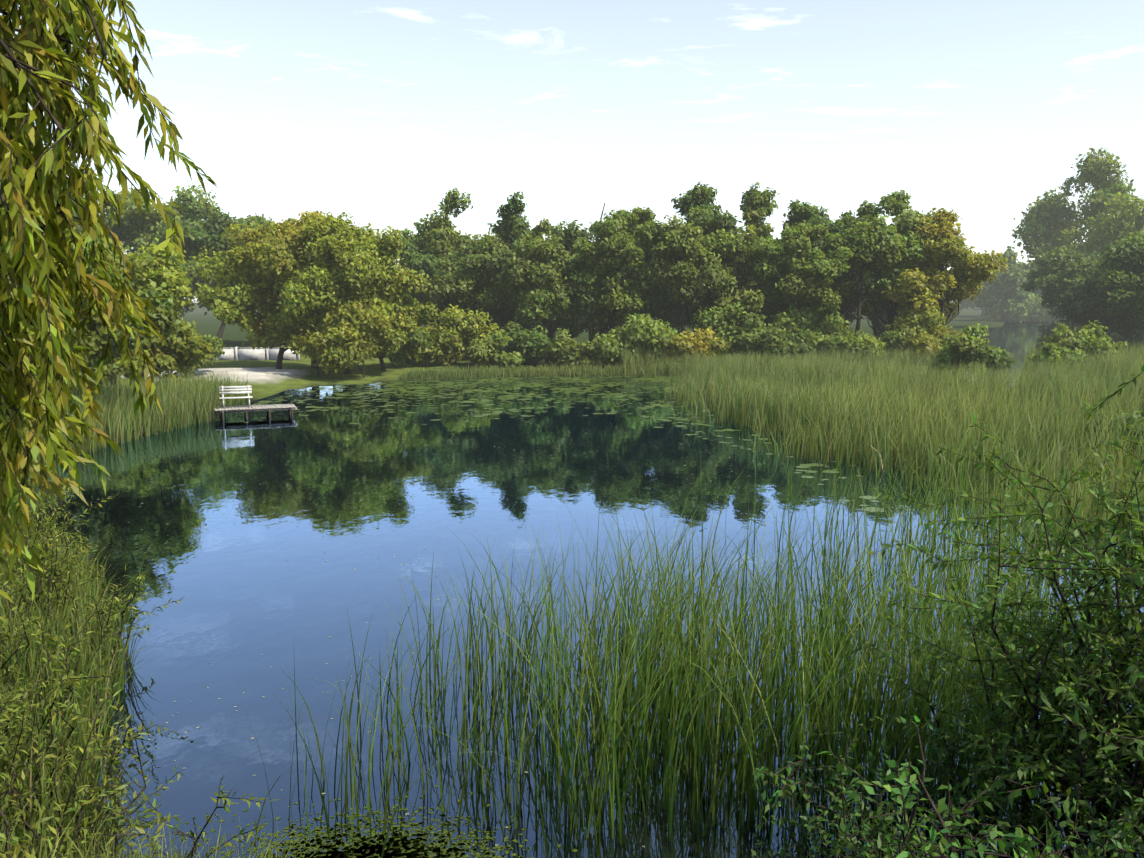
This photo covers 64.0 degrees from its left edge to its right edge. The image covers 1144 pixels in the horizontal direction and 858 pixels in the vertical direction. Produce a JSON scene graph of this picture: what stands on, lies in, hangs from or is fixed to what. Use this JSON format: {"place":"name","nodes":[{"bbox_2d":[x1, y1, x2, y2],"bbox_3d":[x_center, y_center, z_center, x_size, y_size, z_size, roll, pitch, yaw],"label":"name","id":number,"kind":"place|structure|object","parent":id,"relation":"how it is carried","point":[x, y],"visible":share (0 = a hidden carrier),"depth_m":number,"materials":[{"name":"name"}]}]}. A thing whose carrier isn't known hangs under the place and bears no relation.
{"place":"outdoors","nodes":[
{"label":"outdoors","id":0,"kind":"place"},
{"bbox_2d":[0,302,1143,857],"bbox_3d":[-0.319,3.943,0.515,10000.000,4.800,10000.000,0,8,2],"label":"ground","id":1,"kind":"structure","parent":0,"point":[266,378],"depth_m":62.14,"materials":[{"name":"green plant"}]},
{"bbox_2d":[1,271,74,427],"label":"round tree","id":2,"kind":"object","parent":1,"relation":"on","point":[73,306],"depth_m":30.08,"materials":[{"name":"green plant"}]},
{"bbox_2d":[64,361,121,389],"bbox_3d":[-25.944,-3.370,48.728,4.040,3.611,4.352,0,8,2],"label":"bush","id":3,"kind":"object","parent":1,"relation":"on","point":[112,377],"depth_m":49.56,"materials":[{"name":"green plant"}]},
{"bbox_2d":[65,187,138,252],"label":"round tree","id":4,"kind":"object","parent":1,"relation":"on","point":[115,230],"visible":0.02,"depth_m":92.82,"materials":[{"name":"green plant"}]},
{"bbox_2d":[0,0,217,602],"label":"willow tree","id":5,"kind":"object","parent":1,"relation":"on","point":[39,258],"visible":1,"depth_m":3.76,"materials":[{"name":"green plant"}]},
{"bbox_2d":[47,227,180,409],"bbox_3d":[-19.434,-3.802,34.575,8.336,8.373,7.627,-7,11,-42],"label":"round tree","id":6,"kind":"object","parent":1,"relation":"on","point":[161,316],"visible":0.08,"depth_m":35.07,"materials":[{"name":"green plant"}]},
{"bbox_2d":[0,365,248,547],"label":"bank reeds","id":7,"kind":"object","parent":1,"relation":"on","point":[200,399],"visible":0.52,"depth_m":37.09,"materials":[{"name":"green plant"}]},
{"bbox_2d":[0,455,279,857],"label":"bank shoots","id":8,"kind":"object","parent":1,"relation":"on","point":[48,542],"visible":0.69,"depth_m":8.30,"materials":[{"name":"green plant"}]},
{"bbox_2d":[77,183,220,316],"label":"round tree","id":9,"kind":"object","parent":1,"relation":"on","point":[147,227],"visible":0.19,"depth_m":91.85,"materials":[{"name":"green plant"}]},
{"bbox_2d":[87,237,212,390],"bbox_3d":[-21.304,-5.107,44.090,7.881,8.148,7.210,-7,10,-40],"label":"round tree","id":10,"kind":"object","parent":1,"relation":"on","point":[181,349],"visible":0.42,"depth_m":44.27,"materials":[{"name":"green plant"}]},
{"bbox_2d":[0,511,338,857],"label":"bank grass","id":11,"kind":"structure","parent":1,"relation":"on","point":[82,665],"depth_m":10.06,"materials":[{"name":"green plant"}]},
{"bbox_2d":[164,334,225,377],"bbox_3d":[-23.224,-4.266,56.304,2.782,3.108,4.274,7,10,41],"label":"bush","id":12,"kind":"object","parent":1,"relation":"on","point":[217,347],"visible":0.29,"depth_m":56.37,"materials":[{"name":"green plant"}]},
{"bbox_2d":[147,192,273,340],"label":"round tree","id":13,"kind":"object","parent":1,"relation":"on","point":[207,234],"visible":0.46,"depth_m":86.97,"materials":[{"name":"green plant"}]},
{"bbox_2d":[208,347,299,360],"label":"concrete fence","id":14,"kind":"object","parent":1,"relation":"on","point":[235,353],"visible":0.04,"depth_m":73.77,"materials":[{"name":"white concrete"}]},
{"bbox_2d":[214,404,296,419],"bbox_3d":[-13.937,-0.166,40.439,3.402,1.644,1.385,-3,9,-22],"label":"dock","id":15,"kind":"object","parent":1,"relation":"on","point":[290,408],"visible":0.65,"depth_m":40.04,"materials":[{"name":"grey wood"}]},
{"bbox_2d":[219,385,252,408],"bbox_3d":[-14.686,-1.417,40.048,1.350,0.950,0.548,-3,9,-22],"label":"bench","id":16,"kind":"object","parent":15,"relation":"on","point":[248,389],"visible":0.94,"depth_m":40.14,"materials":[{"name":"white paint"}]},
{"bbox_2d":[189,221,339,368],"bbox_3d":[-19.654,-8.777,61.792,11.331,10.560,9.722,0,8,2],"label":"round tree","id":17,"kind":"object","parent":1,"relation":"on","point":[232,294],"visible":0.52,"depth_m":60.16,"materials":[{"name":"green plant"}]},
{"bbox_2d":[243,213,296,344],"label":"round tree","id":18,"kind":"object","parent":1,"relation":"on","point":[262,216],"visible":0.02,"depth_m":95.85,"materials":[{"name":"green plant"}]},
{"bbox_2d":[238,210,348,368],"bbox_3d":[-18.912,-9.544,63.383,8.946,11.627,9.428,-7,11,-42],"label":"round tree","id":19,"kind":"object","parent":1,"relation":"on","point":[287,234],"visible":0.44,"depth_m":60.52,"materials":[{"name":"green plant"}]},
{"bbox_2d":[280,296,390,376],"bbox_3d":[-14.625,-5.700,58.113,6.799,5.525,6.327,0,8,2],"label":"bush","id":20,"kind":"object","parent":1,"relation":"on","point":[339,328],"visible":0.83,"depth_m":56.68,"materials":[{"name":"green plant"}]},
{"bbox_2d":[263,210,432,373],"bbox_3d":[-14.869,-8.780,60.288,11.299,11.078,9.332,-2,8,-12],"label":"round tree","id":21,"kind":"object","parent":1,"relation":"on","point":[359,264],"visible":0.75,"depth_m":58.38,"materials":[{"name":"green plant"}]},
{"bbox_2d":[304,295,414,377],"bbox_3d":[-13.232,-5.748,58.541,3.749,5.818,7.524,8,11,44],"label":"bush","id":22,"kind":"object","parent":1,"relation":"on","point":[392,337],"visible":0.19,"depth_m":58.35,"materials":[{"name":"green plant"}]},
{"bbox_2d":[340,281,438,370],"bbox_3d":[-12.294,-7.595,62.332,6.657,8.067,6.951,0,8,2],"label":"round tree","id":23,"kind":"object","parent":1,"relation":"on","point":[423,313],"visible":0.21,"depth_m":60.92,"materials":[{"name":"green plant"}]},
{"bbox_2d":[391,228,426,339],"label":"round tree","id":24,"kind":"object","parent":1,"relation":"on","point":[410,245],"visible":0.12,"depth_m":81.17,"materials":[{"name":"green plant"}]},
{"bbox_2d":[387,326,445,367],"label":"bush","id":25,"kind":"object","parent":1,"relation":"on","point":[397,359],"visible":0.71,"depth_m":65.90,"materials":[{"name":"green plant"}]},
{"bbox_2d":[400,248,467,328],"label":"slender tree","id":26,"kind":"object","parent":1,"relation":"on","point":[427,265],"visible":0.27,"depth_m":76.89,"materials":[{"name":"green plant"}]},
{"bbox_2d":[409,187,477,331],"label":"poplar tree","id":27,"kind":"object","parent":1,"relation":"on","point":[438,236],"visible":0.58,"depth_m":81.36,"materials":[{"name":"green plant"}]},
{"bbox_2d":[399,304,502,365],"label":"bush","id":28,"kind":"object","parent":1,"relation":"on","point":[454,339],"visible":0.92,"depth_m":67.00,"materials":[{"name":"green plant"}]},
{"bbox_2d":[414,231,516,357],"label":"round tree","id":29,"kind":"object","parent":1,"relation":"on","point":[478,287],"visible":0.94,"depth_m":73.06,"materials":[{"name":"green plant"}]},
{"bbox_2d":[438,233,512,330],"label":"round tree","id":30,"kind":"object","parent":1,"relation":"on","point":[476,309],"visible":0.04,"depth_m":80.44,"materials":[{"name":"green plant"}]},
{"bbox_2d":[452,237,534,353],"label":"slender tree","id":31,"kind":"object","parent":1,"relation":"on","point":[499,318],"visible":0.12,"depth_m":76.28,"materials":[{"name":"green plant"}]},
{"bbox_2d":[463,330,524,368],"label":"bush","id":32,"kind":"object","parent":1,"relation":"on","point":[481,353],"visible":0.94,"depth_m":65.74,"materials":[{"name":"green plant"}]},
{"bbox_2d":[487,191,533,330],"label":"poplar tree","id":33,"kind":"object","parent":1,"relation":"on","point":[512,226],"visible":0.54,"depth_m":77.22,"materials":[{"name":"green plant"}]},
{"bbox_2d":[494,320,535,333],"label":"round tree","id":34,"kind":"object","parent":1,"relation":"on","point":[529,327],"visible":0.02,"depth_m":84.44,"materials":[{"name":"green plant"}]},
{"bbox_2d":[502,321,573,364],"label":"bush","id":35,"kind":"object","parent":1,"relation":"on","point":[527,346],"visible":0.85,"depth_m":67.35,"materials":[{"name":"green plant"}]},
{"bbox_2d":[497,231,580,361],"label":"slender tree","id":36,"kind":"object","parent":1,"relation":"on","point":[527,284],"visible":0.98,"depth_m":70.17,"materials":[{"name":"green plant"}]},
{"bbox_2d":[527,218,556,342],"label":"poplar tree","id":37,"kind":"object","parent":1,"relation":"on","point":[544,226],"visible":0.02,"depth_m":78.84,"materials":[{"name":"green plant"}]},
{"bbox_2d":[397,361,705,389],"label":"shore grass","id":38,"kind":"structure","parent":1,"relation":"on","point":[447,372],"depth_m":62.30,"materials":[{"name":"green plant"}]},
{"bbox_2d":[544,229,595,343],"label":"round tree","id":39,"kind":"object","parent":1,"relation":"on","point":[587,328],"depth_m":87.35,"materials":[{"name":"green plant"}]},
{"bbox_2d":[533,235,607,340],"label":"round tree","id":40,"kind":"object","parent":1,"relation":"on","point":[554,323],"visible":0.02,"depth_m":80.95,"materials":[{"name":"green plant"}]},
{"bbox_2d":[539,220,605,338],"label":"slender tree","id":41,"kind":"object","parent":1,"relation":"on","point":[576,323],"visible":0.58,"depth_m":71.62,"materials":[{"name":"green plant"}]},
{"bbox_2d":[540,328,624,368],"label":"bush","id":42,"kind":"object","parent":1,"relation":"on","point":[566,350],"visible":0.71,"depth_m":65.78,"materials":[{"name":"green plant"}]},
{"bbox_2d":[56,817,1140,857],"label":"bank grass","id":43,"kind":"structure","parent":1,"relation":"on","point":[1047,840],"depth_m":4.18,"materials":[{"name":"green plant"}]},
{"bbox_2d":[570,216,658,335],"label":"round tree","id":44,"kind":"object","parent":1,"relation":"on","point":[615,246],"visible":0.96,"depth_m":70.04,"materials":[{"name":"green plant"}]},
{"bbox_2d":[588,203,650,336],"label":"poplar tree","id":45,"kind":"object","parent":1,"relation":"on","point":[627,215],"visible":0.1,"depth_m":76.15,"materials":[{"name":"green plant"}]},
{"bbox_2d":[593,313,678,365],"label":"bush","id":46,"kind":"object","parent":1,"relation":"on","point":[655,336],"visible":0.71,"depth_m":65.69,"materials":[{"name":"green plant"}]},
{"bbox_2d":[607,239,673,325],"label":"slender tree","id":47,"kind":"object","parent":1,"relation":"on","point":[656,297],"visible":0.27,"depth_m":72.25,"materials":[{"name":"green plant"}]},
{"bbox_2d":[594,242,689,328],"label":"round tree","id":48,"kind":"object","parent":1,"relation":"on","point":[672,294],"visible":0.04,"depth_m":77.98,"materials":[{"name":"green plant"}]},
{"bbox_2d":[630,205,669,288],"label":"poplar tree","id":49,"kind":"object","parent":1,"relation":"on","point":[646,214],"visible":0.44,"depth_m":77.00,"materials":[{"name":"green plant"}]},
{"bbox_2d":[664,285,689,333],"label":"round tree","id":50,"kind":"object","parent":1,"relation":"on","point":[676,327],"depth_m":87.82,"materials":[{"name":"green plant"}]},
{"bbox_2d":[635,213,733,332],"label":"slender tree","id":51,"kind":"object","parent":1,"relation":"on","point":[685,252],"visible":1,"depth_m":68.68,"materials":[{"name":"green plant"}]},
{"bbox_2d":[657,328,728,372],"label":"bush","id":52,"kind":"object","parent":1,"relation":"on","point":[686,342],"visible":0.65,"depth_m":65.38,"materials":[{"name":"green plant"}]},
{"bbox_2d":[665,181,722,335],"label":"poplar tree","id":53,"kind":"object","parent":1,"relation":"on","point":[702,197],"visible":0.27,"depth_m":77.86,"materials":[{"name":"green plant"}]},
{"bbox_2d":[246,418,1143,857],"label":"reeds","id":54,"kind":"object","parent":1,"relation":"on","point":[682,664],"visible":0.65,"depth_m":10.00,"materials":[{"name":"green plant"}]},
{"bbox_2d":[660,219,742,333],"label":"round tree","id":55,"kind":"object","parent":1,"relation":"on","point":[676,317],"visible":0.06,"depth_m":82.43,"materials":[{"name":"green plant"}]},
{"bbox_2d":[683,206,749,331],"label":"slender tree","id":56,"kind":"object","parent":1,"relation":"on","point":[727,221],"visible":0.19,"depth_m":72.58,"materials":[{"name":"green plant"}]},
{"bbox_2d":[690,299,790,362],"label":"bush","id":57,"kind":"object","parent":1,"relation":"on","point":[742,339],"visible":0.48,"depth_m":68.21,"materials":[{"name":"green plant"}]},
{"bbox_2d":[700,224,785,327],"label":"slender tree","id":58,"kind":"object","parent":1,"relation":"on","point":[736,245],"visible":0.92,"depth_m":69.86,"materials":[{"name":"green plant"}]},
{"bbox_2d":[738,182,780,325],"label":"poplar tree","id":59,"kind":"object","parent":1,"relation":"on","point":[756,207],"visible":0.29,"depth_m":78.97,"materials":[{"name":"green plant"}]},
{"bbox_2d":[734,234,784,326],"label":"round tree","id":60,"kind":"object","parent":1,"relation":"on","point":[747,289],"visible":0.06,"depth_m":79.55,"materials":[{"name":"green plant"}]},
{"bbox_2d":[746,235,811,326],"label":"round tree","id":61,"kind":"object","parent":1,"relation":"on","point":[768,288],"visible":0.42,"depth_m":71.91,"materials":[{"name":"green plant"}]},
{"bbox_2d":[751,329,815,366],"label":"bush","id":62,"kind":"object","parent":1,"relation":"on","point":[795,347],"visible":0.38,"depth_m":67.05,"materials":[{"name":"green plant"}]},
{"bbox_2d":[780,199,833,250],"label":"poplar tree","id":63,"kind":"object","parent":1,"relation":"on","point":[798,212],"visible":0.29,"depth_m":79.44,"materials":[{"name":"green plant"}]},
{"bbox_2d":[762,304,854,357],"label":"bush","id":64,"kind":"object","parent":1,"relation":"on","point":[813,334],"visible":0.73,"depth_m":70.10,"materials":[{"name":"green plant"}]},
{"bbox_2d":[770,222,853,327],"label":"round tree","id":65,"kind":"object","parent":1,"relation":"on","point":[810,276],"visible":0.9,"depth_m":69.47,"materials":[{"name":"green plant"}]},
{"bbox_2d":[803,214,868,336],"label":"round tree","id":66,"kind":"object","parent":1,"relation":"on","point":[849,279],"visible":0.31,"depth_m":72.74,"materials":[{"name":"green plant"}]},
{"bbox_2d":[832,220,857,335],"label":"round tree","id":67,"kind":"object","parent":1,"relation":"on","point":[846,315],"visible":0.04,"depth_m":81.49,"materials":[{"name":"green plant"}]},
{"bbox_2d":[829,200,879,336],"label":"poplar tree","id":68,"kind":"object","parent":1,"relation":"on","point":[868,212],"visible":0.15,"depth_m":76.22,"materials":[{"name":"green plant"}]},
{"bbox_2d":[822,214,909,334],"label":"round tree","id":69,"kind":"object","parent":1,"relation":"on","point":[876,244],"visible":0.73,"depth_m":70.68,"materials":[{"name":"green plant"}]},
{"bbox_2d":[848,303,902,340],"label":"round tree","id":70,"kind":"object","parent":1,"relation":"on","point":[879,326],"depth_m":87.48,"materials":[{"name":"green plant"}]},
{"bbox_2d":[830,325,923,362],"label":"bush","id":71,"kind":"object","parent":1,"relation":"on","point":[871,344],"visible":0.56,"depth_m":68.89,"materials":[{"name":"green plant"}]},
{"bbox_2d":[619,341,1143,555],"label":"reed bed","id":72,"kind":"object","parent":1,"relation":"on","point":[853,397],"visible":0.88,"depth_m":35.12,"materials":[{"name":"green plant"}]},
{"bbox_2d":[857,190,920,328],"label":"poplar tree","id":73,"kind":"object","parent":1,"relation":"on","point":[895,203],"visible":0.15,"depth_m":75.50,"materials":[{"name":"green plant"}]},
{"bbox_2d":[846,209,942,330],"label":"slender tree","id":74,"kind":"object","parent":1,"relation":"on","point":[904,220],"visible":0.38,"depth_m":72.34,"materials":[{"name":"green plant"}]},
{"bbox_2d":[885,307,965,361],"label":"bush","id":75,"kind":"object","parent":1,"relation":"on","point":[927,327],"visible":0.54,"depth_m":69.94,"materials":[{"name":"green plant"}]},
{"bbox_2d":[897,236,969,309],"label":"slender tree","id":76,"kind":"object","parent":1,"relation":"on","point":[957,279],"visible":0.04,"depth_m":72.91,"materials":[{"name":"green plant"}]},
{"bbox_2d":[880,208,1012,337],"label":"round tree","id":77,"kind":"object","parent":1,"relation":"on","point":[925,289],"visible":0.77,"depth_m":71.57,"materials":[{"name":"green plant"}]},
{"bbox_2d":[751,364,1143,857],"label":"bank shrubs","id":78,"kind":"object","parent":1,"relation":"on","point":[1083,766],"visible":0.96,"depth_m":6.90,"materials":[{"name":"green plant"}]},
{"bbox_2d":[956,301,985,315],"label":"round tree","id":79,"kind":"object","parent":1,"relation":"on","point":[961,308],"depth_m":295.13,"materials":[{"name":"green plant"}]},
{"bbox_2d":[956,282,989,307],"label":"round tree","id":80,"kind":"object","parent":1,"relation":"on","point":[967,301],"visible":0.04,"depth_m":282.37,"materials":[{"name":"green plant"}]},
{"bbox_2d":[935,323,1015,376],"bbox_3d":[26.591,-5.065,61.261,4.979,3.980,5.366,0,8,2],"label":"bush","id":81,"kind":"object","parent":1,"relation":"on","point":[956,351],"visible":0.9,"depth_m":59.86,"materials":[{"name":"green plant"}]},
{"bbox_2d":[982,307,1026,321],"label":"bush","id":82,"kind":"object","parent":1,"relation":"on","point":[989,314],"visible":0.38,"depth_m":226.76,"materials":[{"name":"green plant"}]},
{"bbox_2d":[972,246,1037,321],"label":"round tree","id":83,"kind":"object","parent":1,"relation":"on","point":[1006,294],"visible":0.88,"depth_m":219.88,"materials":[{"name":"green plant"}]},
{"bbox_2d":[1030,261,1041,299],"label":"round tree","id":84,"kind":"object","parent":1,"relation":"on","point":[1039,291],"depth_m":242.90,"materials":[{"name":"green plant"}]},
{"bbox_2d":[1022,293,1058,321],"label":"bush","id":85,"kind":"object","parent":1,"relation":"on","point":[1037,308],"visible":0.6,"depth_m":229.97,"materials":[{"name":"green plant"}]},
{"bbox_2d":[1030,300,1065,321],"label":"bush","id":86,"kind":"object","parent":1,"relation":"on","point":[1037,319],"visible":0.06,"depth_m":229.90,"materials":[{"name":"green plant"}]},
{"bbox_2d":[1019,342,1085,372],"bbox_3d":[31.251,-4.246,59.377,3.897,2.866,3.252,0,8,2],"label":"bush","id":87,"kind":"object","parent":1,"relation":"on","point":[1069,353],"visible":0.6,"depth_m":58.30,"materials":[{"name":"green plant"}]},
{"bbox_2d":[1021,246,1113,331],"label":"round tree","id":88,"kind":"object","parent":1,"relation":"on","point":[1062,272],"visible":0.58,"depth_m":114.18,"materials":[{"name":"green plant"}]},
{"bbox_2d":[1011,147,1135,268],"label":"poplar tree","id":89,"kind":"object","parent":1,"relation":"on","point":[1048,216],"visible":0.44,"depth_m":157.36,"materials":[{"name":"green plant"}]},
{"bbox_2d":[1037,308,1118,336],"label":"bush","id":90,"kind":"object","parent":1,"relation":"on","point":[1056,313],"depth_m":128.05,"materials":[{"name":"green plant"}]},
{"bbox_2d":[1038,320,1126,361],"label":"bush","id":91,"kind":"object","parent":1,"relation":"on","point":[1086,340],"visible":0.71,"depth_m":67.36,"materials":[{"name":"green plant"}]},
{"bbox_2d":[1039,228,1143,269],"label":"round tree","id":92,"kind":"object","parent":1,"relation":"on","point":[1094,255],"depth_m":126.62,"materials":[{"name":"green plant"}]},
{"bbox_2d":[1053,267,1143,343],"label":"round tree","id":93,"kind":"object","parent":1,"relation":"on","point":[1085,305],"visible":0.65,"depth_m":96.36,"materials":[{"name":"green plant"}]},
{"bbox_2d":[1058,192,1143,259],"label":"round tree","id":94,"kind":"object","parent":1,"relation":"on","point":[1119,219],"visible":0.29,"depth_m":142.75,"materials":[{"name":"green plant"}]},
{"bbox_2d":[1079,410,1143,450],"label":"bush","id":95,"kind":"object","parent":1,"relation":"on","point":[1138,417],"visible":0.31,"depth_m":30.12,"materials":[{"name":"green plant"}]},
{"bbox_2d":[1088,229,1143,329],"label":"round tree","id":96,"kind":"object","parent":1,"relation":"on","point":[1123,275],"visible":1,"depth_m":91.17,"materials":[{"name":"green plant"}]},
{"bbox_2d":[1108,293,1143,341],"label":"bush","id":97,"kind":"object","parent":1,"relation":"on","point":[1116,335],"visible":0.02,"depth_m":109.73,"materials":[{"name":"green plant"}]},
{"bbox_2d":[0,0,1143,301],"label":"sky","id":98,"kind":"structure","parent":0,"point":[372,111],"materials":[{"name":"white"}]},
{"bbox_2d":[24,321,1143,857],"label":"water","id":99,"kind":"structure","parent":0,"point":[270,573],"depth_m":17.23,"materials":[{"name":"blue liquid"}]},
{"bbox_2d":[157,785,577,857],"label":"bush","id":100,"kind":"object","parent":99,"relation":"on","point":[373,848],"visible":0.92,"depth_m":8.59,"materials":[{"name":"green plant"}]},
{"bbox_2d":[88,438,1136,856],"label":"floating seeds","id":101,"kind":"object","parent":99,"relation":"on","point":[366,622],"visible":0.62,"depth_m":17.91,"materials":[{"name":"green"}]},
{"bbox_2d":[216,375,1049,555],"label":"lily pads","id":102,"kind":"object","parent":99,"relation":"on","point":[528,396],"visible":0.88,"depth_m":48.94,"materials":[{"name":"green plant"}]}
]}

